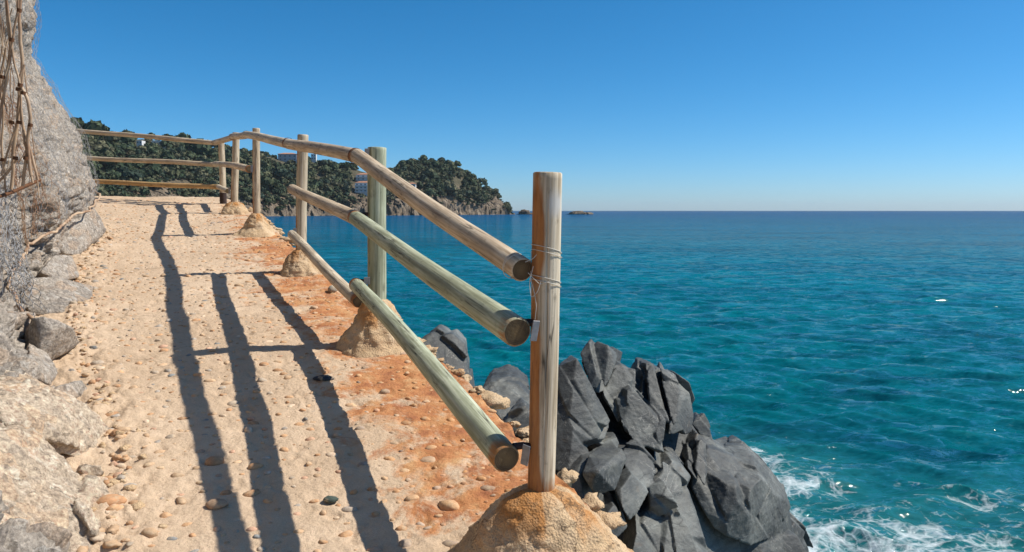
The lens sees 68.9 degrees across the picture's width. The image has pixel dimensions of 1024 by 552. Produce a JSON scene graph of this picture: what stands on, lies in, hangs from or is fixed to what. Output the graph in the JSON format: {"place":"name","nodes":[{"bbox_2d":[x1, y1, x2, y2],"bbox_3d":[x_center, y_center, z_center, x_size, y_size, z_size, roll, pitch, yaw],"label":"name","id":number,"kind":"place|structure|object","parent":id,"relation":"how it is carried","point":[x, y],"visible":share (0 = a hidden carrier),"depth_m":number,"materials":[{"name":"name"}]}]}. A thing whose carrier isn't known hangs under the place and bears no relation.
{"place":"outdoors","nodes":[
{"label":"outdoors","id":0,"kind":"place"},
{"bbox_2d":[0,0,98,551],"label":"cliff","id":1,"kind":"structure","parent":0,"point":[19,535],"depth_m":7.05,"materials":[{"name":"stone"}]},
{"bbox_2d":[0,0,39,197],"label":"cable net","id":2,"kind":"object","parent":1,"relation":"hanging from","point":[28,158],"visible":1,"depth_m":4.93,"materials":[{"name":"beige fabric"}]},
{"bbox_2d":[0,178,40,197],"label":"rusty rod","id":3,"kind":"object","parent":2,"relation":"attached to","point":[13,191],"visible":0.89,"depth_m":5.13,"materials":[{"name":"brown metal"}]},
{"bbox_2d":[0,180,48,311],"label":"wire netting","id":4,"kind":"object","parent":1,"relation":"attached to","point":[21,267],"visible":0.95,"depth_m":5.05,"materials":[{"name":"grey metal"}]},
{"bbox_2d":[0,79,60,253],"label":"wire netting","id":5,"kind":"object","parent":1,"relation":"hanging from","point":[22,201],"visible":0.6,"depth_m":6.29,"materials":[{"name":"grey metal"}]},
{"bbox_2d":[0,0,99,291],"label":"wire netting","id":6,"kind":"object","parent":1,"relation":"attached to","point":[62,183],"visible":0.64,"depth_m":8.43,"materials":[{"name":"grey metal"}]},
{"bbox_2d":[6,191,100,319],"bbox_3d":[-4.303,-0.425,7.144,0.382,1.038,6.024,-2,6,-25],"label":"edge cable","id":7,"kind":"object","parent":1,"relation":"attached to","point":[46,234],"visible":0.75,"depth_m":6.55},
{"bbox_2d":[99,139,514,215],"bbox_3d":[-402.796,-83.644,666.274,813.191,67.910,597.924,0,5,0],"label":"headland","id":8,"kind":"structure","parent":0,"point":[398,206],"depth_m":742.98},
{"bbox_2d":[136,140,144,145],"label":"villa","id":9,"kind":"object","parent":8,"relation":"on","point":[139,142],"visible":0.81,"depth_m":597.29,"materials":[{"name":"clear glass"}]},
{"bbox_2d":[278,153,296,162],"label":"villa","id":10,"kind":"object","parent":8,"relation":"on","point":[284,157],"visible":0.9,"depth_m":752.81,"materials":[{"name":"paint"}]},
{"bbox_2d":[70,117,513,213],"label":"forest","id":11,"kind":"object","parent":8,"relation":"on","point":[273,173],"visible":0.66,"depth_m":647.69,"materials":[{"name":"green plant"}]},
{"bbox_2d":[311,154,316,162],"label":"villa","id":12,"kind":"object","parent":8,"relation":"on","point":[314,158],"visible":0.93,"depth_m":797.71,"materials":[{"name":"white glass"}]},
{"bbox_2d":[354,181,366,195],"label":"villa","id":13,"kind":"object","parent":8,"relation":"on","point":[360,187],"visible":0.68,"depth_m":743.07,"materials":[{"name":"paint"}]},
{"bbox_2d":[356,173,366,181],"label":"villa","id":14,"kind":"object","parent":8,"relation":"on","point":[361,177],"visible":0.59,"depth_m":776.21,"materials":[{"name":"paint"}]},
{"bbox_2d":[24,196,633,551],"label":"path","id":15,"kind":"structure","parent":0,"point":[201,355],"depth_m":3.97,"materials":[{"name":"compacted sandy earth"},{"name":"gravel"},{"name":"pebbles"}]},
{"bbox_2d":[24,343,74,385],"bbox_3d":[-2.831,0.538,4.496,0.850,0.264,0.304,5,7,44],"label":"boulder","id":16,"kind":"object","parent":15,"relation":"on","point":[43,360],"visible":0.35,"depth_m":4.38,"materials":[{"name":"stone"}]},
{"bbox_2d":[24,317,79,359],"bbox_3d":[-2.980,0.430,4.829,0.335,0.416,0.640,-5,7,-43],"label":"boulder","id":17,"kind":"object","parent":15,"relation":"on","point":[53,338],"visible":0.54,"depth_m":4.59,"materials":[{"name":"stone"}]},
{"bbox_2d":[0,416,109,551],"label":"boulder","id":18,"kind":"object","parent":15,"relation":"on","point":[41,480],"visible":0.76,"depth_m":2.80,"materials":[{"name":"stone"}]},
{"bbox_2d":[0,370,109,456],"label":"boulder","id":19,"kind":"object","parent":15,"relation":"on","point":[68,424],"visible":0.67,"depth_m":3.36,"materials":[{"name":"stone"}]},
{"bbox_2d":[20,276,92,314],"bbox_3d":[-3.892,0.195,6.381,0.588,0.404,1.062,-4,6,-38],"label":"boulder","id":20,"kind":"object","parent":15,"relation":"on","point":[58,294],"visible":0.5,"depth_m":6.10,"materials":[{"name":"stone"}]},
{"bbox_2d":[37,255,78,279],"bbox_3d":[-4.300,-0.041,7.016,0.372,0.319,0.891,-4,7,-40],"label":"boulder","id":21,"kind":"object","parent":15,"relation":"on","point":[63,266],"visible":0.64,"depth_m":6.88,"materials":[{"name":"stone"}]},
{"bbox_2d":[52,380,86,398],"bbox_3d":[-2.544,0.674,4.216,0.245,0.179,0.564,-5,7,-43],"label":"boulder","id":22,"kind":"object","parent":15,"relation":"on","point":[75,389],"visible":0.3,"depth_m":4.15,"materials":[{"name":"stone"}]},
{"bbox_2d":[59,204,105,254],"bbox_3d":[-5.314,-0.461,9.041,0.695,0.840,1.903,-4,7,-40],"label":"boulder","id":23,"kind":"object","parent":15,"relation":"on","point":[87,231],"visible":0.4,"depth_m":8.59,"materials":[{"name":"stone"}]},
{"bbox_2d":[76,464,103,475],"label":"stone","id":24,"kind":"object","parent":15,"relation":"on","point":[94,470],"visible":0.69,"depth_m":3.22,"materials":[{"name":"stone"}]},
{"bbox_2d":[96,494,126,505],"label":"stone","id":25,"kind":"object","parent":15,"relation":"on","point":[110,499],"visible":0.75,"depth_m":2.99,"materials":[{"name":"beige stone"}]},
{"bbox_2d":[205,499,227,508],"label":"stone","id":26,"kind":"object","parent":15,"relation":"on","point":[216,503],"visible":1,"depth_m":2.98,"materials":[{"name":"grey stone"}]},
{"bbox_2d":[313,375,333,380],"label":"stone","id":27,"kind":"object","parent":15,"relation":"on","point":[323,378],"visible":1,"depth_m":4.41,"materials":[{"name":"stone"}]},
{"bbox_2d":[323,495,338,502],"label":"stone","id":28,"kind":"object","parent":15,"relation":"on","point":[330,499],"visible":1,"depth_m":3.03,"materials":[{"name":"grey stone"}]},
{"bbox_2d":[328,285,336,292],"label":"stone","id":29,"kind":"object","parent":15,"relation":"on","point":[331,288],"visible":0.83,"depth_m":6.59,"materials":[{"name":"beige stone"}]},
{"bbox_2d":[75,128,628,551],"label":"wooden railing","id":30,"kind":"object","parent":15,"relation":"on","point":[540,511],"visible":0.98,"depth_m":2.85,"materials":[{"name":"brown wood"}]},
{"bbox_2d":[502,244,561,317],"bbox_3d":[0.069,0.016,2.553,0.204,0.252,0.128,0,5,0],"label":"tied wire","id":31,"kind":"object","parent":30,"relation":"attached to","point":[530,274],"visible":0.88,"depth_m":2.50,"materials":[{"name":"grey metal"}]},
{"bbox_2d":[31,0,1023,210],"label":"sky","id":32,"kind":"structure","parent":0,"point":[638,105],"materials":[{"name":"blue"}]},
{"bbox_2d":[264,211,1023,551],"bbox_3d":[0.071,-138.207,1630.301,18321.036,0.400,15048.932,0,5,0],"label":"sea","id":33,"kind":"structure","parent":0,"point":[854,379],"depth_m":31.13,"materials":[{"name":"liquid"}]},
{"bbox_2d":[422,324,474,386],"bbox_3d":[-1.045,2.837,10.641,1.698,4.300,3.285,0,5,0],"label":"sea boulder","id":34,"kind":"object","parent":33,"relation":"in","point":[451,345],"visible":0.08,"depth_m":10.04,"materials":[{"name":"stone"}]},
{"bbox_2d":[483,364,529,430],"bbox_3d":[-0.203,3.169,9.348,1.996,3.876,3.545,0,5,0],"label":"sea boulder","id":35,"kind":"object","parent":33,"relation":"in","point":[510,382],"visible":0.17,"depth_m":8.95,"materials":[{"name":"stone"}]},
{"bbox_2d":[518,209,529,213],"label":"islet","id":36,"kind":"object","parent":33,"relation":"in","point":[523,211],"visible":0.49,"depth_m":921.61,"materials":[{"name":"grey stone"}]},
{"bbox_2d":[569,211,586,213],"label":"islet","id":37,"kind":"object","parent":33,"relation":"in","point":[577,212],"visible":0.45,"depth_m":941.85,"materials":[{"name":"grey stone"}]},
{"bbox_2d":[555,339,740,551],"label":"rock outcrop","id":38,"kind":"object","parent":33,"relation":"in","point":[630,445],"visible":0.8,"depth_m":6.67,"materials":[{"name":"stone"}]},
{"bbox_2d":[690,433,793,551],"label":"sea boulder","id":39,"kind":"object","parent":33,"relation":"in","point":[741,496],"visible":0.75,"depth_m":7.47,"materials":[{"name":"stone"}]},
{"bbox_2d":[783,512,812,551],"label":"sea boulder","id":40,"kind":"object","parent":33,"relation":"in","point":[798,540],"visible":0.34,"depth_m":8.00,"materials":[{"name":"stone"}]}
]}

